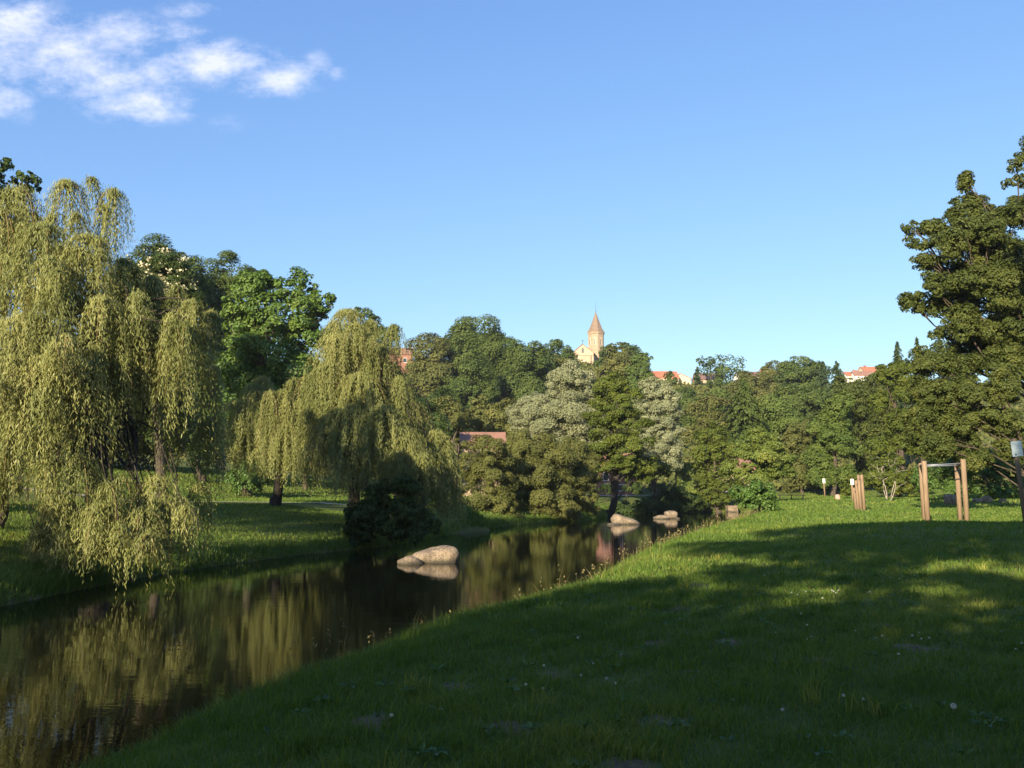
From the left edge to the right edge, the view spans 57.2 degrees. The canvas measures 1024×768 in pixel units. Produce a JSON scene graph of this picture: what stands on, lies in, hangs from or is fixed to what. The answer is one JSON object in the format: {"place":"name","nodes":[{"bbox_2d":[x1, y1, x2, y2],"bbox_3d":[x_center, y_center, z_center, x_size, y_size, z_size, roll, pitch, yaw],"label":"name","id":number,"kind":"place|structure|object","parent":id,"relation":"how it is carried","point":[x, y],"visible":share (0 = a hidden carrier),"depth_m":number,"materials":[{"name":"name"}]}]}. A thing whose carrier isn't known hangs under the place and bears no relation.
{"place":"outdoors","nodes":[
{"label":"outdoors","id":0,"kind":"place"},
{"bbox_2d":[9,486,472,508],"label":"gravel path","id":1,"kind":"structure","parent":0,"point":[282,502],"depth_m":66.71,"materials":[{"name":"beige gravel"}]},
{"bbox_2d":[0,512,749,767],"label":"river water","id":2,"kind":"structure","parent":0,"point":[90,671],"depth_m":22.38,"materials":[{"name":"black liquid"}]},
{"bbox_2d":[397,555,423,564],"bbox_3d":[-4.207,7.448,38.896,1.097,0.666,0.828,0,-6,0],"label":"river boulder","id":3,"kind":"object","parent":2,"relation":"in","point":[409,560],"visible":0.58,"depth_m":38.68,"materials":[{"name":"stone"}]},
{"bbox_2d":[412,545,458,562],"bbox_3d":[-3.282,7.513,39.942,2.092,1.275,1.551,0,-6,0],"label":"river boulder","id":4,"kind":"object","parent":2,"relation":"in","point":[444,554],"visible":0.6,"depth_m":39.41,"materials":[{"name":"stone"}]},
{"bbox_2d":[611,514,639,524],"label":"river boulder","id":5,"kind":"object","parent":2,"relation":"in","point":[620,519],"visible":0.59,"depth_m":81.67,"materials":[{"name":"stone"}]},
{"bbox_2d":[653,515,669,518],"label":"river boulder","id":6,"kind":"object","parent":2,"relation":"in","point":[661,517],"visible":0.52,"depth_m":96.31,"materials":[{"name":"stone"}]},
{"bbox_2d":[664,511,677,518],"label":"river boulder","id":7,"kind":"object","parent":2,"relation":"in","point":[672,514],"visible":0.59,"depth_m":97.89,"materials":[{"name":"stone"}]},
{"bbox_2d":[0,364,1023,767],"bbox_3d":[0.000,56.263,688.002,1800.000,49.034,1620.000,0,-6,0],"label":"ground","id":8,"kind":"structure","parent":0,"point":[638,762],"depth_m":8.78,"materials":[{"name":"green plant"}]},
{"bbox_2d":[0,329,29,528],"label":"leaning tree","id":9,"kind":"object","parent":8,"relation":"on","point":[2,523],"visible":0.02,"depth_m":34.97,"materials":[{"name":"green plant"}]},
{"bbox_2d":[0,157,42,309],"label":"sycamore tree","id":10,"kind":"object","parent":8,"relation":"on","point":[6,165],"visible":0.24,"depth_m":45.33,"materials":[{"name":"green plant"}]},
{"bbox_2d":[0,334,129,467],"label":"broadleaf tree","id":11,"kind":"object","parent":8,"relation":"on","point":[122,426],"visible":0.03,"depth_m":96.77,"materials":[{"name":"green plant"}]},
{"bbox_2d":[0,174,229,594],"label":"weeping willow","id":12,"kind":"object","parent":8,"relation":"on","point":[58,398],"visible":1,"depth_m":30.14,"materials":[{"name":"green plant"}]},
{"bbox_2d":[66,374,188,469],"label":"broadleaf tree","id":13,"kind":"object","parent":8,"relation":"on","point":[119,451],"visible":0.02,"depth_m":102.83,"materials":[{"name":"green plant"}]},
{"bbox_2d":[107,248,207,497],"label":"flowering tree","id":14,"kind":"object","parent":8,"relation":"on","point":[174,267],"visible":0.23,"depth_m":72.70,"materials":[{"name":"green plant"}]},
{"bbox_2d":[132,233,210,458],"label":"broadleaf tree","id":15,"kind":"object","parent":8,"relation":"on","point":[149,248],"visible":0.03,"depth_m":122.45,"materials":[{"name":"green plant"}]},
{"bbox_2d":[126,341,260,481],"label":"broadleaf tree","id":16,"kind":"object","parent":8,"relation":"on","point":[190,436],"visible":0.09,"depth_m":94.06,"materials":[{"name":"green plant"}]},
{"bbox_2d":[185,250,267,469],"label":"broadleaf tree","id":17,"kind":"object","parent":8,"relation":"on","point":[221,283],"visible":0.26,"depth_m":131.20,"materials":[{"name":"green plant"}]},
{"bbox_2d":[224,459,274,495],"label":"round shrub","id":18,"kind":"object","parent":8,"relation":"on","point":[241,485],"visible":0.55,"depth_m":82.83,"materials":[{"name":"green plant"}]},
{"bbox_2d":[205,266,336,494],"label":"plane tree","id":19,"kind":"object","parent":8,"relation":"on","point":[251,355],"visible":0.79,"depth_m":86.74,"materials":[{"name":"green plant"}]},
{"bbox_2d":[209,375,333,505],"bbox_3d":[-15.523,3.688,60.007,8.964,9.010,4.609,-3,-7,25],"label":"weeping willow","id":20,"kind":"object","parent":8,"relation":"on","point":[275,424],"visible":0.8,"depth_m":59.34,"materials":[{"name":"green plant"}]},
{"bbox_2d":[259,411,361,489],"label":"broadleaf tree","id":21,"kind":"object","parent":8,"relation":"on","point":[305,473],"visible":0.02,"depth_m":99.21,"materials":[{"name":"green plant"}]},
{"bbox_2d":[325,306,403,489],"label":"broadleaf tree","id":22,"kind":"object","parent":8,"relation":"on","point":[374,317],"visible":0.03,"depth_m":110.99,"materials":[{"name":"green plant"}]},
{"bbox_2d":[0,503,749,606],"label":"bank reeds","id":23,"kind":"object","parent":8,"relation":"on","point":[49,575],"visible":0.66,"depth_m":37.84,"materials":[{"name":"green plant"}]},
{"bbox_2d":[0,465,752,606],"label":"bank grass","id":24,"kind":"structure","parent":8,"relation":"on","point":[228,499],"depth_m":50.39,"materials":[{"name":"green plant"}]},
{"bbox_2d":[289,307,467,531],"bbox_3d":[-7.680,1.990,54.350,10.432,13.126,12.057,0,-6,0],"label":"weeping willow","id":25,"kind":"object","parent":8,"relation":"on","point":[357,425],"visible":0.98,"depth_m":51.79,"materials":[{"name":"green plant"}]},
{"bbox_2d":[339,473,442,547],"bbox_3d":[-6.268,6.497,48.413,4.931,3.810,3.787,-3,-7,26],"label":"riverside shrub","id":26,"kind":"object","parent":8,"relation":"on","point":[367,517],"visible":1,"depth_m":48.05,"materials":[{"name":"green plant"}]},
{"bbox_2d":[384,346,412,372],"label":"house","id":27,"kind":"structure","parent":8,"relation":"on","point":[405,357],"depth_m":291.43,"materials":[{"name":"orange brick"}]},
{"bbox_2d":[361,388,454,495],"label":"broadleaf tree","id":28,"kind":"object","parent":8,"relation":"on","point":[442,423],"visible":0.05,"depth_m":97.42,"materials":[{"name":"green plant"}]},
{"bbox_2d":[404,332,457,402],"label":"broadleaf tree","id":29,"kind":"object","parent":8,"relation":"on","point":[426,372],"visible":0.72,"depth_m":238.11,"materials":[{"name":"green plant"}]},
{"bbox_2d":[416,387,482,458],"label":"broadleaf tree","id":30,"kind":"object","parent":8,"relation":"on","point":[438,393],"visible":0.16,"depth_m":179.50,"materials":[{"name":"green plant"}]},
{"bbox_2d":[429,396,474,471],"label":"broadleaf tree","id":31,"kind":"object","parent":8,"relation":"on","point":[457,419],"visible":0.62,"depth_m":139.11,"materials":[{"name":"green plant"}]},
{"bbox_2d":[436,354,500,409],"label":"broadleaf tree","id":32,"kind":"object","parent":8,"relation":"on","point":[464,390],"visible":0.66,"depth_m":225.49,"materials":[{"name":"green plant"}]},
{"bbox_2d":[434,314,514,389],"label":"broadleaf tree","id":33,"kind":"object","parent":8,"relation":"on","point":[491,344],"visible":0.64,"depth_m":245.48,"materials":[{"name":"green plant"}]},
{"bbox_2d":[464,393,496,431],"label":"bushy shrub","id":34,"kind":"object","parent":8,"relation":"on","point":[479,420],"visible":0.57,"depth_m":149.47,"materials":[{"name":"green plant"}]},
{"bbox_2d":[459,432,505,495],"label":"shed","id":35,"kind":"structure","parent":8,"relation":"on","point":[464,436],"depth_m":106.70,"materials":[{"name":"stone"}]},
{"bbox_2d":[457,434,523,518],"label":"riverside shrub","id":36,"kind":"object","parent":8,"relation":"on","point":[487,463],"visible":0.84,"depth_m":82.44,"materials":[{"name":"green plant"}]},
{"bbox_2d":[481,397,526,492],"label":"bushy shrub","id":37,"kind":"object","parent":8,"relation":"on","point":[500,424],"visible":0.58,"depth_m":138.74,"materials":[{"name":"green plant"}]},
{"bbox_2d":[0,359,1023,492],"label":"undergrowth","id":38,"kind":"object","parent":8,"relation":"on","point":[702,390],"visible":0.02,"depth_m":208.06,"materials":[{"name":"green plant"}]},
{"bbox_2d":[275,506,769,682],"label":"tall grass","id":39,"kind":"structure","parent":8,"relation":"on","point":[623,557],"depth_m":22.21,"materials":[{"name":"green plant"}]},
{"bbox_2d":[493,339,555,406],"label":"broadleaf tree","id":40,"kind":"object","parent":8,"relation":"on","point":[528,364],"visible":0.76,"depth_m":237.24,"materials":[{"name":"green plant"}]},
{"bbox_2d":[492,429,582,521],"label":"riverside shrub","id":41,"kind":"object","parent":8,"relation":"on","point":[534,480],"visible":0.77,"depth_m":87.78,"materials":[{"name":"green plant"}]},
{"bbox_2d":[505,359,608,497],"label":"silver willow","id":42,"kind":"object","parent":8,"relation":"on","point":[558,420],"visible":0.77,"depth_m":116.56,"materials":[{"name":"green plant"}]},
{"bbox_2d":[534,339,580,388],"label":"broadleaf tree","id":43,"kind":"object","parent":8,"relation":"on","point":[567,352],"visible":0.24,"depth_m":263.31,"materials":[{"name":"green plant"}]},
{"bbox_2d":[551,357,581,399],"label":"broadleaf tree","id":44,"kind":"object","parent":8,"relation":"on","point":[560,362],"visible":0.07,"depth_m":250.37,"materials":[{"name":"green plant"}]},
{"bbox_2d":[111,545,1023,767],"bbox_3d":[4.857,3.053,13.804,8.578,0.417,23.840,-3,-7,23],"label":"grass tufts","id":45,"kind":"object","parent":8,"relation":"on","point":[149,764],"visible":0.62,"depth_m":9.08,"materials":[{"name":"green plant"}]},
{"bbox_2d":[552,436,603,516],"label":"riverside shrub","id":46,"kind":"object","parent":8,"relation":"on","point":[582,474],"visible":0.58,"depth_m":93.42,"materials":[{"name":"green plant"}]},
{"bbox_2d":[154,542,1023,767],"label":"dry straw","id":47,"kind":"object","parent":8,"relation":"on","point":[703,630],"visible":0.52,"depth_m":9.71,"materials":[{"name":"plant"}]},
{"bbox_2d":[574,311,604,363],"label":"church","id":48,"kind":"structure","parent":8,"relation":"on","point":[596,332],"depth_m":361.67,"materials":[{"name":"paint"}]},
{"bbox_2d":[593,344,617,370],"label":"broadleaf tree","id":49,"kind":"object","parent":8,"relation":"on","point":[600,362],"visible":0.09,"depth_m":300.84,"materials":[{"name":"green plant"}]},
{"bbox_2d":[597,453,635,494],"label":"house","id":50,"kind":"structure","parent":8,"relation":"on","point":[606,480],"depth_m":142.31,"materials":[{"name":"grey brick"}]},
{"bbox_2d":[596,342,637,382],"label":"broadleaf tree","id":51,"kind":"object","parent":8,"relation":"on","point":[614,360],"visible":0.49,"depth_m":278.47,"materials":[{"name":"green plant"}]},
{"bbox_2d":[580,370,658,515],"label":"alder tree","id":52,"kind":"object","parent":8,"relation":"on","point":[617,464],"visible":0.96,"depth_m":107.01,"materials":[{"name":"green plant"}]},
{"bbox_2d":[597,480,656,513],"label":"bank shrub","id":53,"kind":"object","parent":8,"relation":"on","point":[627,507],"visible":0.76,"depth_m":117.81,"materials":[{"name":"green plant"}]},
{"bbox_2d":[618,342,650,378],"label":"broadleaf tree","id":54,"kind":"object","parent":8,"relation":"on","point":[632,348],"visible":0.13,"depth_m":306.15,"materials":[{"name":"green plant"}]},
{"bbox_2d":[623,349,656,394],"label":"broadleaf tree","id":55,"kind":"object","parent":8,"relation":"on","point":[641,361],"visible":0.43,"depth_m":272.12,"materials":[{"name":"green plant"}]},
{"bbox_2d":[260,562,1023,767],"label":"lawn weeds","id":56,"kind":"object","parent":8,"relation":"on","point":[821,749],"visible":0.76,"depth_m":7.06,"materials":[{"name":"green plant"}]},
{"bbox_2d":[642,458,672,512],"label":"alder tree","id":57,"kind":"object","parent":8,"relation":"on","point":[663,468],"visible":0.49,"depth_m":118.97,"materials":[{"name":"green plant"}]},
{"bbox_2d":[632,376,687,492],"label":"silver willow","id":58,"kind":"object","parent":8,"relation":"on","point":[657,405],"visible":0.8,"depth_m":143.56,"materials":[{"name":"green plant"}]},
{"bbox_2d":[651,371,679,382],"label":"house","id":59,"kind":"structure","parent":8,"relation":"on","point":[660,374],"depth_m":335.21,"materials":[{"name":"orange tile"}]},
{"bbox_2d":[663,371,680,386],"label":"broadleaf tree","id":60,"kind":"object","parent":8,"relation":"on","point":[669,375],"visible":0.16,"depth_m":301.51,"materials":[{"name":"green plant"}]},
{"bbox_2d":[646,481,704,512],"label":"bank shrub","id":61,"kind":"object","parent":8,"relation":"on","point":[677,501],"visible":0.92,"depth_m":121.23,"materials":[{"name":"green plant"}]},
{"bbox_2d":[678,373,690,383],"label":"house","id":62,"kind":"structure","parent":8,"relation":"on","point":[683,378],"depth_m":336.59,"materials":[{"name":"beige paint"}]},
{"bbox_2d":[666,386,712,434],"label":"broadleaf tree","id":63,"kind":"object","parent":8,"relation":"on","point":[686,397],"visible":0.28,"depth_m":230.29,"materials":[{"name":"green plant"}]},
{"bbox_2d":[674,462,708,492],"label":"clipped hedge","id":64,"kind":"object","parent":8,"relation":"on","point":[684,474],"visible":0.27,"depth_m":148.37,"materials":[{"name":"plant"}]},
{"bbox_2d":[663,387,731,416],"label":"broadleaf tree","id":65,"kind":"object","parent":8,"relation":"on","point":[722,393],"visible":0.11,"depth_m":249.31,"materials":[{"name":"green plant"}]},
{"bbox_2d":[692,366,704,387],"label":"spruce tree","id":66,"kind":"object","parent":8,"relation":"on","point":[696,378],"visible":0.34,"depth_m":306.62,"materials":[{"name":"green plant"}]},
{"bbox_2d":[692,373,722,383],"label":"house","id":67,"kind":"structure","parent":8,"relation":"on","point":[704,378],"depth_m":329.15,"materials":[{"name":"stone"}]},
{"bbox_2d":[680,394,738,450],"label":"broadleaf tree","id":68,"kind":"object","parent":8,"relation":"on","point":[716,416],"visible":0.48,"depth_m":188.91,"materials":[{"name":"green plant"}]},
{"bbox_2d":[696,354,727,379],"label":"broadleaf tree","id":69,"kind":"object","parent":8,"relation":"on","point":[710,362],"visible":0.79,"depth_m":317.82,"materials":[{"name":"green plant"}]},
{"bbox_2d":[690,421,747,511],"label":"alder tree","id":70,"kind":"object","parent":8,"relation":"on","point":[718,448],"visible":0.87,"depth_m":126.88,"materials":[{"name":"green plant"}]},
{"bbox_2d":[700,354,747,388],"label":"broadleaf tree","id":71,"kind":"object","parent":8,"relation":"on","point":[723,379],"visible":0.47,"depth_m":300.85,"materials":[{"name":"green plant"}]},
{"bbox_2d":[725,505,737,511],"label":"stone abutment","id":72,"kind":"object","parent":8,"relation":"on","point":[731,508],"visible":0.59,"depth_m":124.56,"materials":[{"name":"stone"}]},
{"bbox_2d":[716,458,755,487],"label":"house","id":73,"kind":"structure","parent":8,"relation":"on","point":[740,460],"depth_m":163.10,"materials":[{"name":"stone"}]},
{"bbox_2d":[712,377,772,468],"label":"larch tree","id":74,"kind":"object","parent":8,"relation":"on","point":[743,415],"visible":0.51,"depth_m":184.30,"materials":[{"name":"green plant"}]},
{"bbox_2d":[719,371,779,404],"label":"broadleaf tree","id":75,"kind":"object","parent":8,"relation":"on","point":[759,387],"visible":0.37,"depth_m":264.19,"materials":[{"name":"green plant"}]},
{"bbox_2d":[727,479,781,513],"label":"round shrub","id":76,"kind":"object","parent":8,"relation":"on","point":[757,495],"visible":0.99,"depth_m":65.08,"materials":[{"name":"green plant"}]},
{"bbox_2d":[717,426,797,485],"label":"broadleaf tree","id":77,"kind":"object","parent":8,"relation":"on","point":[770,460],"visible":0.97,"depth_m":104.43,"materials":[{"name":"green plant"}]},
{"bbox_2d":[757,360,787,384],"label":"broadleaf tree","id":78,"kind":"object","parent":8,"relation":"on","point":[769,368],"visible":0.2,"depth_m":301.89,"materials":[{"name":"green plant"}]},
{"bbox_2d":[752,393,809,453],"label":"broadleaf tree","id":79,"kind":"object","parent":8,"relation":"on","point":[779,415],"visible":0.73,"depth_m":201.71,"materials":[{"name":"green plant"}]},
{"bbox_2d":[773,419,820,492],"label":"broadleaf tree","id":80,"kind":"object","parent":8,"relation":"on","point":[789,437],"visible":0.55,"depth_m":149.01,"materials":[{"name":"green plant"}]},
{"bbox_2d":[772,355,832,389],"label":"broadleaf tree","id":81,"kind":"object","parent":8,"relation":"on","point":[799,374],"visible":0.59,"depth_m":293.78,"materials":[{"name":"green plant"}]},
{"bbox_2d":[773,383,855,428],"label":"broadleaf tree","id":82,"kind":"object","parent":8,"relation":"on","point":[806,400],"visible":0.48,"depth_m":227.33,"materials":[{"name":"green plant"}]},
{"bbox_2d":[816,361,829,387],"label":"spruce tree","id":83,"kind":"object","parent":8,"relation":"on","point":[824,381],"visible":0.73,"depth_m":291.36,"materials":[{"name":"green plant"}]},
{"bbox_2d":[800,390,863,495],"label":"oak tree","id":84,"kind":"object","parent":8,"relation":"on","point":[828,424],"visible":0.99,"depth_m":141.21,"materials":[{"name":"green plant"}]},
{"bbox_2d":[827,361,849,390],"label":"spruce tree","id":85,"kind":"object","parent":8,"relation":"on","point":[836,370],"visible":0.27,"depth_m":286.49,"materials":[{"name":"green plant"}]},
{"bbox_2d":[852,475,865,510],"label":"stepped bars","id":86,"kind":"object","parent":8,"relation":"on","point":[859,498],"visible":0.88,"depth_m":68.78,"materials":[{"name":"brown wood"}]},
{"bbox_2d":[850,370,873,381],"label":"house","id":87,"kind":"structure","parent":8,"relation":"on","point":[856,374],"depth_m":391.00,"materials":[{"name":"tile"}]},
{"bbox_2d":[832,375,898,488],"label":"oak tree","id":88,"kind":"object","parent":8,"relation":"on","point":[865,425],"visible":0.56,"depth_m":148.88,"materials":[{"name":"green plant"}]},
{"bbox_2d":[858,365,876,371],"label":"house","id":89,"kind":"structure","parent":8,"relation":"on","point":[865,368],"depth_m":405.53,"materials":[{"name":"orange tile"}]},
{"bbox_2d":[838,466,931,497],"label":"bush","id":90,"kind":"object","parent":8,"relation":"on","point":[907,487],"visible":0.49,"depth_m":116.62,"materials":[{"name":"green plant"}]},
{"bbox_2d":[869,453,908,499],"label":"birch sapling","id":91,"kind":"object","parent":8,"relation":"on","point":[885,470],"visible":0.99,"depth_m":99.44,"materials":[{"name":"green plant"}]},
{"bbox_2d":[862,358,928,496],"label":"oak tree","id":92,"kind":"object","parent":8,"relation":"on","point":[884,442],"visible":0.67,"depth_m":119.40,"materials":[{"name":"green plant"}]},
{"bbox_2d":[886,341,905,409],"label":"spruce tree","id":93,"kind":"object","parent":8,"relation":"on","point":[896,356],"visible":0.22,"depth_m":171.36,"materials":[{"name":"green plant"}]},
{"bbox_2d":[900,336,927,461],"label":"spruce tree","id":94,"kind":"object","parent":8,"relation":"on","point":[917,342],"visible":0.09,"depth_m":166.12,"materials":[{"name":"green plant"}]},
{"bbox_2d":[918,459,969,520],"bbox_3d":[20.535,5.256,44.743,1.980,3.258,3.493,-2,-7,19],"label":"pull up frame","id":95,"kind":"object","parent":8,"relation":"on","point":[924,491],"visible":0.94,"depth_m":43.58,"materials":[{"name":"brown wood"}]},
{"bbox_2d":[943,494,956,504],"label":"edge boulder","id":96,"kind":"object","parent":8,"relation":"on","point":[950,499],"visible":0.56,"depth_m":79.08,"materials":[{"name":"stone"}]},
{"bbox_2d":[895,170,1023,396],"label":"oak tree","id":97,"kind":"object","parent":8,"relation":"on","point":[985,245],"visible":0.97,"depth_m":68.96,"materials":[{"name":"green plant"}]},
{"bbox_2d":[895,345,1023,486],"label":"oak tree","id":98,"kind":"object","parent":8,"relation":"on","point":[934,398],"visible":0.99,"depth_m":61.50,"materials":[{"name":"green plant"}]},
{"bbox_2d":[910,449,1023,499],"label":"broadleaf tree","id":99,"kind":"object","parent":8,"relation":"on","point":[992,488],"visible":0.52,"depth_m":90.96,"materials":[{"name":"green plant"}]},
{"bbox_2d":[981,496,992,502],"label":"edge boulder","id":100,"kind":"object","parent":8,"relation":"on","point":[986,499],"visible":0.6,"depth_m":79.11,"materials":[{"name":"stone"}]},
{"bbox_2d":[1000,136,1023,220],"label":"oak tree","id":101,"kind":"object","parent":8,"relation":"on","point":[1018,160],"visible":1,"depth_m":59.86,"materials":[{"name":"green plant"}]},
{"bbox_2d":[1010,438,1023,523],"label":"trail sign","id":102,"kind":"object","parent":8,"relation":"on","point":[1017,448],"visible":1,"depth_m":31.82,"materials":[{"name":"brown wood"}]},
{"bbox_2d":[0,0,1023,383],"label":"sky","id":103,"kind":"structure","parent":0,"point":[706,178],"materials":[{"name":"blue"}]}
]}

